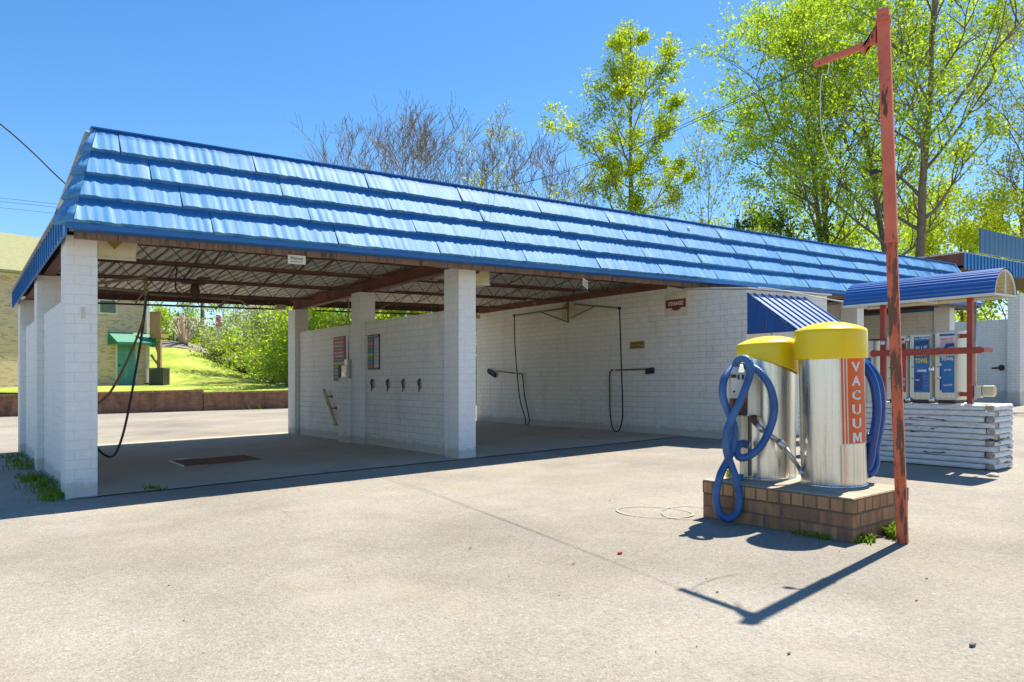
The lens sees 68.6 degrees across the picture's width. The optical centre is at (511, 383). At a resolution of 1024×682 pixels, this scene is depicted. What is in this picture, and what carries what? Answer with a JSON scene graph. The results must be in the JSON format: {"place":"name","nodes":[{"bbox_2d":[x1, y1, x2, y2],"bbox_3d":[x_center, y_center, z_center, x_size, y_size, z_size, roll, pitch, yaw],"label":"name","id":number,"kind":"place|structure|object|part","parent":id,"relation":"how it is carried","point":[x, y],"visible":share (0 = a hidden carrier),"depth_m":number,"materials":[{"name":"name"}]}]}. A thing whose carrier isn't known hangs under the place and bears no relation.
{"place":"outdoors","nodes":[
{"label":"outdoors","id":0,"kind":"place"},
{"bbox_2d":[0,347,287,392],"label":"lawn","id":1,"kind":"structure","parent":0,"point":[189,370],"depth_m":38.83,"materials":[{"name":"green plant"}]},
{"bbox_2d":[0,232,156,393],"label":"brick house","id":2,"kind":"structure","parent":1,"relation":"on","point":[118,327],"depth_m":34.11,"materials":[{"name":"beige brick"}]},
{"bbox_2d":[98,299,116,314],"bbox_3d":[-18.450,-3.792,34.227,0.067,1.321,0.880,0,0,31],"label":"window","id":3,"kind":"structure","parent":2,"relation":"in","point":[109,309],"depth_m":34.18,"materials":[{"name":"white glass"}]},
{"bbox_2d":[117,344,135,385],"bbox_3d":[-17.954,-0.858,34.968,0.132,2.071,0.900,0,0,31],"label":"door","id":4,"kind":"structure","parent":2,"relation":"in","point":[123,350],"depth_m":34.93,"materials":[{"name":"metal"}]},
{"bbox_2d":[149,311,168,367],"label":"wooden post","id":5,"kind":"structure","parent":1,"relation":"on","point":[155,324],"depth_m":35.60,"materials":[{"name":"brown wood"}]},
{"bbox_2d":[149,368,169,385],"bbox_3d":[-16.602,-0.302,35.338,0.697,0.884,0.697,0,0,0],"label":"air conditioner","id":6,"kind":"object","parent":1,"relation":"on","point":[158,376],"visible":0.88,"depth_m":35.02,"materials":[{"name":"metal"}]},
{"bbox_2d":[149,327,175,347],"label":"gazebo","id":7,"kind":"object","parent":1,"relation":"on","point":[169,338],"visible":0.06,"depth_m":59.75,"materials":[{"name":"white wood"}]},
{"bbox_2d":[149,301,182,347],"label":"tree","id":8,"kind":"object","parent":1,"relation":"on","point":[165,312],"visible":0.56,"depth_m":54.71,"materials":[{"name":"green plant"}]},
{"bbox_2d":[149,308,222,350],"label":"woodland","id":9,"kind":"object","parent":1,"relation":"on","point":[172,338],"visible":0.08,"depth_m":61.87,"materials":[{"name":"green plant"}]},
{"bbox_2d":[173,302,199,341],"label":"tree","id":10,"kind":"object","parent":1,"relation":"on","point":[190,313],"visible":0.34,"depth_m":57.80,"materials":[{"name":"green plant"}]},
{"bbox_2d":[162,340,211,352],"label":"mulch bank","id":11,"kind":"structure","parent":1,"relation":"on","point":[167,343],"depth_m":47.91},
{"bbox_2d":[165,314,204,343],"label":"clipped tree","id":12,"kind":"object","parent":11,"relation":"on","point":[182,334],"visible":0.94,"depth_m":48.41,"materials":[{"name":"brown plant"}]},
{"bbox_2d":[200,303,204,347],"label":"utility pole","id":13,"kind":"object","parent":11,"relation":"on","point":[202,313],"visible":0.2,"depth_m":51.90,"materials":[{"name":"grey wood"}]},
{"bbox_2d":[215,315,222,347],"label":"feather banner","id":14,"kind":"object","parent":11,"relation":"on","point":[218,318],"visible":0.45,"depth_m":53.00,"materials":[{"name":"red fabric"}]},
{"bbox_2d":[201,340,244,364],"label":"shrub","id":15,"kind":"object","parent":1,"relation":"on","point":[216,354],"visible":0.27,"depth_m":44.39,"materials":[{"name":"green plant"}]},
{"bbox_2d":[205,303,245,336],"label":"tree","id":16,"kind":"object","parent":1,"relation":"on","point":[223,314],"visible":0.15,"depth_m":55.84,"materials":[{"name":"green plant"}]},
{"bbox_2d":[188,309,268,372],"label":"shrub","id":17,"kind":"object","parent":1,"relation":"on","point":[238,348],"visible":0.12,"depth_m":44.12,"materials":[{"name":"green plant"}]},
{"bbox_2d":[190,304,314,384],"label":"shrub","id":18,"kind":"object","parent":1,"relation":"on","point":[237,319],"visible":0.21,"depth_m":40.34,"materials":[{"name":"green plant"}]},
{"bbox_2d":[185,304,375,385],"bbox_3d":[-10.210,-2.462,36.688,8.743,5.471,7.672,0,0,-1],"label":"shrub","id":19,"kind":"object","parent":1,"relation":"on","point":[256,322],"visible":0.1,"depth_m":34.88,"materials":[{"name":"green plant"}]},
{"bbox_2d":[211,305,402,385],"bbox_3d":[-9.693,-2.332,34.778,9.024,5.334,7.120,0,0,-37],"label":"shrub","id":20,"kind":"object","parent":1,"relation":"on","point":[277,368],"visible":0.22,"depth_m":31.89,"materials":[{"name":"green plant"}]},
{"bbox_2d":[231,306,420,365],"bbox_3d":[-7.347,-2.689,36.436,10.037,6.104,9.131,0,0,-37],"label":"shrub","id":21,"kind":"object","parent":1,"relation":"on","point":[276,317],"visible":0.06,"depth_m":34.39,"materials":[{"name":"green plant"}]},
{"bbox_2d":[282,112,381,317],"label":"tree","id":22,"kind":"object","parent":1,"relation":"on","point":[348,141],"visible":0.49,"depth_m":42.59,"materials":[{"name":"brown plant"}]},
{"bbox_2d":[189,308,478,352],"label":"woodland","id":23,"kind":"object","parent":1,"relation":"on","point":[231,342],"depth_m":59.75,"materials":[{"name":"green plant"}]},
{"bbox_2d":[304,138,372,313],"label":"tree","id":24,"kind":"object","parent":1,"relation":"on","point":[337,156],"visible":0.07,"depth_m":44.01,"materials":[{"name":"brown plant"}]},
{"bbox_2d":[318,309,412,326],"bbox_3d":[-5.484,-2.702,36.640,9.822,5.925,8.272,0,0,-37],"label":"shrub","id":25,"kind":"object","parent":1,"relation":"on","point":[388,315],"visible":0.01,"depth_m":35.05,"materials":[{"name":"green plant"}]},
{"bbox_2d":[346,96,427,176],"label":"tree","id":26,"kind":"object","parent":1,"relation":"on","point":[383,157],"visible":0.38,"depth_m":43.86,"materials":[{"name":"brown plant"}]},
{"bbox_2d":[248,146,544,335],"bbox_3d":[-5.237,-5.590,36.316,12.316,14.172,11.869,0,0,-37],"label":"tree","id":27,"kind":"object","parent":1,"relation":"on","point":[475,184],"visible":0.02,"depth_m":36.81,"materials":[{"name":"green plant"}]},
{"bbox_2d":[351,90,460,311],"bbox_3d":[-5.324,-7.359,38.900,6.086,15.650,7.343,0,0,-14],"label":"tree","id":28,"kind":"object","parent":1,"relation":"on","point":[411,124],"visible":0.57,"depth_m":38.35,"materials":[{"name":"brown plant"}]},
{"bbox_2d":[338,310,476,320],"bbox_3d":[-4.391,-2.242,38.375,9.128,5.762,7.861,0,0,-13],"label":"shrub","id":29,"kind":"object","parent":1,"relation":"on","point":[391,314],"visible":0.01,"depth_m":35.51,"materials":[{"name":"green plant"}]},
{"bbox_2d":[360,106,524,187],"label":"tree","id":30,"kind":"object","parent":1,"relation":"on","point":[457,160],"visible":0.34,"depth_m":41.82,"materials":[{"name":"brown plant"}]},
{"bbox_2d":[379,169,522,316],"bbox_3d":[-2.800,-5.236,38.305,7.765,10.981,12.175,0,0,37],"label":"tree","id":31,"kind":"object","parent":1,"relation":"on","point":[480,179],"visible":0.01,"depth_m":36.99,"materials":[{"name":"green plant"}]},
{"bbox_2d":[447,99,546,193],"bbox_3d":[-1.017,-7.161,40.048,4.079,15.192,7.185,0,0,-60],"label":"tree","id":32,"kind":"object","parent":1,"relation":"on","point":[492,160],"visible":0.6,"depth_m":39.95,"materials":[{"name":"brown plant"}]},
{"bbox_2d":[483,125,550,195],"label":"tree","id":33,"kind":"object","parent":1,"relation":"on","point":[513,169],"visible":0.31,"depth_m":41.66,"materials":[{"name":"brown plant"}]},
{"bbox_2d":[456,167,590,313],"bbox_3d":[-0.190,-5.532,37.958,9.051,11.575,9.792,0,0,9],"label":"tree","id":34,"kind":"object","parent":1,"relation":"on","point":[542,183],"visible":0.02,"depth_m":37.44,"materials":[{"name":"brown plant"}]},
{"bbox_2d":[491,125,601,204],"bbox_3d":[2.339,-6.661,39.690,5.857,14.168,5.873,0,0,12],"label":"tree","id":35,"kind":"object","parent":1,"relation":"on","point":[552,162],"visible":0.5,"depth_m":39.74,"materials":[{"name":"brown plant"}]},
{"bbox_2d":[579,167,616,208],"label":"tree","id":36,"kind":"object","parent":1,"relation":"on","point":[595,193],"visible":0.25,"depth_m":37.91,"materials":[{"name":"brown plant"}]},
{"bbox_2d":[552,158,670,213],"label":"tree","id":37,"kind":"object","parent":1,"relation":"on","point":[589,178],"visible":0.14,"depth_m":44.77,"materials":[{"name":"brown plant"}]},
{"bbox_2d":[538,16,717,214],"bbox_3d":[6.295,-9.554,39.638,7.557,19.977,7.588,0,0,34],"label":"tree","id":38,"kind":"object","parent":1,"relation":"on","point":[620,41],"visible":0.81,"depth_m":39.37,"materials":[{"name":"green plant"}]},
{"bbox_2d":[643,153,742,227],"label":"tree","id":39,"kind":"object","parent":1,"relation":"on","point":[656,203],"visible":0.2,"depth_m":41.23,"materials":[{"name":"green plant"}]},
{"bbox_2d":[631,113,769,229],"bbox_3d":[9.983,-6.902,39.805,7.028,14.662,6.119,0,0,-37],"label":"tree","id":40,"kind":"object","parent":1,"relation":"on","point":[696,156],"visible":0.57,"depth_m":39.82,"materials":[{"name":"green plant"}]},
{"bbox_2d":[697,168,790,233],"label":"tree","id":41,"kind":"object","parent":1,"relation":"on","point":[740,205],"visible":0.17,"depth_m":42.83,"materials":[{"name":"green plant"}]},
{"bbox_2d":[728,202,839,242],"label":"tree","id":42,"kind":"object","parent":1,"relation":"on","point":[774,227],"visible":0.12,"depth_m":36.10,"materials":[{"name":"green plant"}]},
{"bbox_2d":[740,116,852,240],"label":"tree","id":43,"kind":"object","parent":1,"relation":"on","point":[801,208],"visible":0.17,"depth_m":45.27,"materials":[{"name":"green plant"}]},
{"bbox_2d":[676,0,970,247],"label":"tree","id":44,"kind":"object","parent":1,"relation":"on","point":[761,17],"visible":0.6,"depth_m":38.76,"materials":[{"name":"green plant"}]},
{"bbox_2d":[706,185,1019,321],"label":"woodland","id":45,"kind":"object","parent":1,"relation":"on","point":[877,247],"visible":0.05,"depth_m":57.86,"materials":[{"name":"green plant"}]},
{"bbox_2d":[828,158,981,252],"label":"tree","id":46,"kind":"object","parent":1,"relation":"on","point":[962,208],"visible":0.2,"depth_m":42.84,"materials":[{"name":"green plant"}]},
{"bbox_2d":[868,162,1023,321],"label":"tree","id":47,"kind":"object","parent":1,"relation":"on","point":[931,249],"visible":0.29,"depth_m":43.90,"materials":[{"name":"green plant"}]},
{"bbox_2d":[925,0,1023,292],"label":"tree","id":48,"kind":"object","parent":1,"relation":"on","point":[1017,105],"visible":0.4,"depth_m":46.48,"materials":[{"name":"green plant"}]},
{"bbox_2d":[927,193,1023,321],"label":"tree","id":49,"kind":"object","parent":1,"relation":"on","point":[967,235],"visible":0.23,"depth_m":41.25,"materials":[{"name":"green plant"}]},
{"bbox_2d":[0,405,1023,681],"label":"asphalt lot","id":50,"kind":"structure","parent":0,"point":[376,575],"depth_m":4.47,"materials":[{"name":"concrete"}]},
{"bbox_2d":[1,451,34,469],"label":"weeds","id":51,"kind":"object","parent":50,"relation":"on","point":[17,461],"visible":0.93,"depth_m":11.37,"materials":[{"name":"green plant"}]},
{"bbox_2d":[14,470,56,484],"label":"weeds","id":52,"kind":"object","parent":50,"relation":"on","point":[16,476],"visible":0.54,"depth_m":9.43,"materials":[{"name":"green plant"}]},
{"bbox_2d":[13,473,64,502],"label":"weeds","id":53,"kind":"object","parent":50,"relation":"on","point":[52,494],"visible":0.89,"depth_m":8.32,"materials":[{"name":"green plant"}]},
{"bbox_2d":[0,389,203,416],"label":"retaining wall","id":54,"kind":"structure","parent":50,"relation":"on","point":[159,401],"depth_m":27.80,"materials":[{"name":"brick"}]},
{"bbox_2d":[203,390,287,410],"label":"retaining wall","id":55,"kind":"structure","parent":50,"relation":"on","point":[243,400],"depth_m":28.64,"materials":[{"name":"brick"}]},
{"bbox_2d":[24,421,681,498],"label":"wash bay slab","id":56,"kind":"structure","parent":50,"relation":"on","point":[128,467],"depth_m":11.79,"materials":[{"name":"concrete"}]},
{"bbox_2d":[142,484,167,491],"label":"weeds","id":57,"kind":"object","parent":56,"relation":"on","point":[152,487],"visible":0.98,"depth_m":8.33,"materials":[{"name":"green plant"}]},
{"bbox_2d":[169,455,260,466],"bbox_3d":[-4.344,1.128,10.979,1.095,0.048,0.780,0,0,-37],"label":"drain grate","id":58,"kind":"object","parent":56,"relation":"on","point":[210,460],"visible":1,"depth_m":10.90,"materials":[{"name":"metal"}]},
{"bbox_2d":[10,126,982,499],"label":"car wash building","id":59,"kind":"structure","parent":50,"relation":"on","point":[236,224],"depth_m":12.06,"materials":[{"name":"paint"}]},
{"bbox_2d":[0,123,65,183],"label":"service cable","id":60,"kind":"object","parent":59,"relation":"attached to","point":[32,152],"visible":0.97,"depth_m":8.12,"materials":[{"name":"rubber"}]},
{"bbox_2d":[81,308,84,318],"bbox_3d":[-4.485,-0.733,7.845,0.034,0.115,0.024,0,0,-37],"label":"switch plate","id":61,"kind":"object","parent":59,"relation":"attached to","point":[82,313],"visible":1,"depth_m":7.84,"materials":[{"name":"white plastic"}]},
{"bbox_2d":[98,241,136,260],"bbox_3d":[-4.324,-1.439,8.182,0.384,0.242,0.360,0,0,-37],"label":"flood light","id":62,"kind":"object","parent":59,"relation":"attached to","point":[124,251],"visible":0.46,"depth_m":8.04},
{"bbox_2d":[98,275,148,457],"bbox_3d":[-4.718,-0.225,8.942,0.190,2.236,0.899,0,0,14],"label":"wash boom","id":63,"kind":"object","parent":59,"relation":"attached to","point":[145,291],"visible":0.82,"depth_m":9.15,"materials":[{"name":"black rubber"}]},
{"bbox_2d":[150,268,247,308],"bbox_3d":[-4.647,-1.404,11.203,1.396,0.573,0.145,0,0,-37],"label":"wash boom","id":64,"kind":"object","parent":59,"relation":"attached to","point":[194,289],"visible":1,"depth_m":11.11,"materials":[{"name":"metal"}]},
{"bbox_2d":[275,304,285,309],"bbox_3d":[-4.762,-1.563,15.428,0.200,0.105,0.120,0,0,-37],"label":"junction box","id":65,"kind":"object","parent":59,"relation":"attached to","point":[279,307],"visible":1,"depth_m":15.38,"materials":[{"name":"grey metal"}]},
{"bbox_2d":[288,251,305,264],"bbox_3d":[-2.555,-1.490,8.892,0.216,0.161,0.030,0,0,-37],"label":"hanging sign","id":66,"kind":"object","parent":59,"relation":"hanging from","point":[296,259],"visible":1,"depth_m":8.88,"materials":[{"name":"metal"}]},
{"bbox_2d":[322,389,337,425],"bbox_3d":[-3.451,0.447,14.312,0.140,0.688,0.657,0,0,-37],"label":"wand holder","id":67,"kind":"object","parent":59,"relation":"attached to","point":[326,396],"visible":1,"depth_m":14.27,"materials":[{"name":"grey metal"}]},
{"bbox_2d":[333,336,344,380],"bbox_3d":[-3.254,-0.463,14.129,0.014,0.833,0.521,0,0,-37],"label":"menu board","id":68,"kind":"object","parent":59,"relation":"attached to","point":[338,351],"visible":0.79,"depth_m":14.18,"materials":[{"name":"metal"}]},
{"bbox_2d":[338,298,350,377],"bbox_3d":[-3.021,-0.822,13.653,0.170,1.447,0.330,0,0,-37],"label":"coin meter","id":69,"kind":"object","parent":59,"relation":"on","point":[344,370],"visible":0.85,"depth_m":13.54,"materials":[{"name":"metal"}]},
{"bbox_2d":[370,379,373,390],"bbox_3d":[-2.433,0.032,13.002,0.058,0.217,0.040,0,0,-37],"label":"mat clamp","id":70,"kind":"object","parent":59,"relation":"attached to","point":[372,383],"visible":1,"depth_m":13.00,"materials":[{"name":"metal"}]},
{"bbox_2d":[368,334,379,369],"bbox_3d":[-2.396,-0.541,12.984,0.014,0.604,0.449,0,0,-37],"label":"menu board","id":71,"kind":"object","parent":59,"relation":"attached to","point":[374,351],"visible":1,"depth_m":12.95,"materials":[{"name":"multicoloured plastic"}]},
{"bbox_2d":[401,379,404,391],"bbox_3d":[-1.762,0.032,12.108,0.058,0.217,0.040,0,0,-37],"label":"mat clamp","id":72,"kind":"object","parent":59,"relation":"attached to","point":[403,383],"visible":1,"depth_m":12.10,"materials":[{"name":"metal"}]},
{"bbox_2d":[417,378,420,391],"bbox_3d":[-1.448,0.032,11.690,0.058,0.217,0.040,0,0,-37],"label":"mat clamp","id":73,"kind":"object","parent":59,"relation":"attached to","point":[419,383],"visible":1,"depth_m":11.68,"materials":[{"name":"metal"}]},
{"bbox_2d":[476,271,489,286],"bbox_3d":[-0.554,-1.561,11.173,0.341,0.228,0.318,0,0,-37],"label":"flood light","id":74,"kind":"object","parent":59,"relation":"attached to","point":[482,278],"visible":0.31,"depth_m":11.08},
{"bbox_2d":[513,302,620,322],"bbox_3d":[1.211,-1.497,15.667,0.511,0.460,3.991,0,0,-30],"label":"wash boom","id":75,"kind":"object","parent":59,"relation":"attached to","point":[568,310],"visible":1,"depth_m":15.88,"materials":[{"name":"metal"}]},
{"bbox_2d":[487,317,529,425],"bbox_3d":[-0.138,-0.266,17.676,0.259,2.576,1.808,0,0,-37],"label":"foam brush","id":76,"kind":"object","parent":75,"relation":"hanging from","point":[491,372],"visible":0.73,"depth_m":17.31,"materials":[{"name":"rubber"}]},
{"bbox_2d":[583,278,587,292],"bbox_3d":[1.147,-1.524,11.698,0.021,0.215,0.172,0,0,32],"label":"hanging sign","id":77,"kind":"object","parent":59,"relation":"hanging from","point":[585,283],"visible":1,"depth_m":11.70,"materials":[{"name":"white metal"}]},
{"bbox_2d":[609,310,653,431],"bbox_3d":[2.040,-0.212,14.373,0.738,2.350,1.164,0,0,-37],"label":"foam brush","id":78,"kind":"object","parent":59,"relation":"hanging from","point":[649,370],"visible":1,"depth_m":14.24,"materials":[{"name":"rubber"}]},
{"bbox_2d":[630,341,643,348],"bbox_3d":[2.419,-0.741,14.516,0.010,0.141,0.383,0,0,-37],"label":"caution sign","id":79,"kind":"object","parent":59,"relation":"attached to","point":[636,344],"visible":1,"depth_m":14.52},
{"bbox_2d":[664,292,687,316],"bbox_3d":[3.000,-1.432,13.734,0.014,0.410,0.549,0,0,-37],"label":"change sign","id":80,"kind":"object","parent":59,"relation":"attached to","point":[675,304],"visible":1,"depth_m":13.72,"materials":[{"name":"beige metal"}]},
{"bbox_3d":[4.986,-0.080,13.311,1.250,2.051,0.034,0,0,-37],"label":"service door","id":81,"kind":"part","parent":59,"relation":"part of","materials":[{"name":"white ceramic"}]},
{"bbox_2d":[758,287,842,301],"bbox_3d":[4.346,-1.337,11.295,0.033,0.570,2.697,0,0,-9],"label":"overhead conduit","id":82,"kind":"object","parent":59,"relation":"attached to","point":[802,294],"visible":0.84,"depth_m":11.21,"materials":[{"name":"white metal"}]},
{"bbox_2d":[616,506,693,517],"bbox_3d":[1.226,1.102,6.441,0.485,0.013,0.690,0,0,-59],"label":"scuff ring","id":83,"kind":"object","parent":50,"relation":"on","point":[692,514],"visible":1,"depth_m":6.33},
{"bbox_2d":[661,506,703,518],"bbox_3d":[1.500,1.097,6.389,0.607,0.014,0.443,0,0,-74],"label":"scuff ring","id":84,"kind":"object","parent":50,"relation":"on","point":[673,517],"visible":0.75,"depth_m":6.25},
{"bbox_2d":[703,475,908,542],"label":"brick plinth","id":85,"kind":"structure","parent":50,"relation":"on","point":[837,514],"depth_m":5.50,"materials":[{"name":"brown brick"}]},
{"bbox_2d":[712,336,803,522],"bbox_3d":[2.080,0.346,6.093,0.631,1.489,0.929,0,0,34],"label":"vacuum","id":86,"kind":"object","parent":85,"relation":"on","point":[757,385],"visible":1,"depth_m":6.06,"materials":[{"name":"silver metal"}]},
{"bbox_2d":[794,322,885,487],"bbox_3d":[2.582,0.168,5.858,0.714,1.297,0.534,0,0,11],"label":"vacuum","id":87,"kind":"object","parent":85,"relation":"on","point":[839,448],"visible":0.99,"depth_m":5.68,"materials":[{"name":"silver metal"}]},
{"bbox_2d":[790,530,830,540],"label":"weeds","id":88,"kind":"object","parent":50,"relation":"on","point":[824,537],"visible":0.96,"depth_m":5.37,"materials":[{"name":"green plant"}]},
{"bbox_2d":[813,6,908,543],"bbox_3d":[2.454,-0.723,5.354,0.208,3.683,0.687,0,0,-37],"label":"light pole","id":89,"kind":"object","parent":50,"relation":"on","point":[880,34],"visible":0.94,"depth_m":5.12,"materials":[{"name":"red metal"}]},
{"bbox_2d":[495,63,812,188],"bbox_3d":[0.998,-2.631,8.311,0.103,0.468,6.009,0,0,-25],"label":"overhead cable","id":90,"kind":"object","parent":89,"relation":"attached to","point":[672,129],"visible":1,"depth_m":7.09,"materials":[{"name":"rubber"}]},
{"bbox_2d":[849,531,877,543],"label":"weeds","id":91,"kind":"object","parent":50,"relation":"on","point":[863,538],"visible":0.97,"depth_m":5.18,"materials":[{"name":"green plant"}]},
{"bbox_2d":[880,522,911,538],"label":"weeds","id":92,"kind":"object","parent":50,"relation":"on","point":[890,531],"visible":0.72,"depth_m":5.31,"materials":[{"name":"green plant"}]},
{"bbox_2d":[798,401,1013,469],"bbox_3d":[4.933,0.623,9.606,0.544,0.775,2.474,0,0,-37],"label":"timber platform","id":93,"kind":"object","parent":50,"relation":"on","point":[972,436],"visible":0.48,"depth_m":8.83,"materials":[{"name":"white wood"}]},
{"bbox_2d":[864,339,879,401],"bbox_3d":[4.670,-0.166,9.915,0.430,0.825,0.460,0,0,-37],"label":"vending cabinet","id":94,"kind":"object","parent":93,"relation":"on","point":[873,344],"visible":0.02,"depth_m":9.69,"materials":[{"name":"metal"}]},
{"bbox_2d":[887,335,911,402],"bbox_3d":[4.945,-0.180,9.487,0.324,0.852,0.265,0,0,-37],"label":"towel dispenser","id":95,"kind":"object","parent":93,"relation":"on","point":[906,371],"visible":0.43,"depth_m":9.32,"materials":[{"name":"metal"}]},
{"bbox_2d":[887,336,906,397],"bbox_3d":[4.825,-0.203,9.400,0.028,0.768,0.247,0,0,-37],"label":"door","id":96,"kind":"structure","parent":95,"relation":"in","point":[904,344],"depth_m":9.33,"materials":[{"name":"metal"}]},
{"bbox_2d":[910,333,937,403],"bbox_3d":[5.113,-0.182,9.263,0.324,0.857,0.265,0,0,-37],"label":"towel dispenser","id":97,"kind":"object","parent":93,"relation":"on","point":[922,383],"visible":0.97,"depth_m":9.15,"materials":[{"name":"metal"}]},
{"bbox_2d":[910,334,930,397],"bbox_3d":[4.993,-0.205,9.176,0.028,0.773,0.247,0,0,-37],"label":"door","id":98,"kind":"structure","parent":97,"relation":"in","point":[920,375],"depth_m":9.17,"materials":[{"name":"metal"}]},
{"bbox_2d":[843,268,1016,403],"bbox_3d":[5.087,-0.535,9.234,0.632,1.558,1.770,0,0,-37],"label":"canopy stand","id":99,"kind":"object","parent":93,"relation":"on","point":[970,287],"visible":0.94,"depth_m":8.86,"materials":[{"name":"orange paint"}]},
{"bbox_2d":[935,330,966,403],"bbox_3d":[5.287,-0.193,9.031,0.324,0.877,0.245,0,0,-37],"label":"towel dispenser","id":100,"kind":"object","parent":93,"relation":"on","point":[950,377],"visible":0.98,"depth_m":8.93,"materials":[{"name":"metal"}]},
{"bbox_2d":[935,331,955,398],"bbox_3d":[5.167,-0.215,8.944,0.028,0.793,0.227,0,0,-37],"label":"door","id":101,"kind":"structure","parent":100,"relation":"in","point":[945,364],"depth_m":8.94,"materials":[{"name":"metal"}]},
{"bbox_2d":[918,228,1023,404],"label":"second wash building","id":102,"kind":"structure","parent":50,"relation":"on","point":[1003,339],"depth_m":27.89,"materials":[{"name":"white brick"}]},
{"bbox_2d":[992,365,1004,370],"bbox_3d":[17.957,-0.571,27.690,0.220,0.220,0.426,0,0,-37],"label":"foam brush","id":103,"kind":"object","parent":102,"relation":"hanging from","point":[1001,367],"visible":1,"depth_m":27.58,"materials":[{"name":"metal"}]},
{"bbox_2d":[986,472,999,476],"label":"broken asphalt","id":104,"kind":"structure","parent":50,"relation":"on","point":[992,474],"depth_m":8.05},
{"bbox_2d":[0,0,1023,347],"label":"sky","id":105,"kind":"structure","parent":0,"point":[223,73],"materials":[{"name":"blue"}]},
{"bbox_2d":[714,0,1023,256],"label":"tree","id":106,"kind":"object","parent":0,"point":[926,131],"visible":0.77,"depth_m":33.16,"materials":[{"name":"green plant"}]}
]}

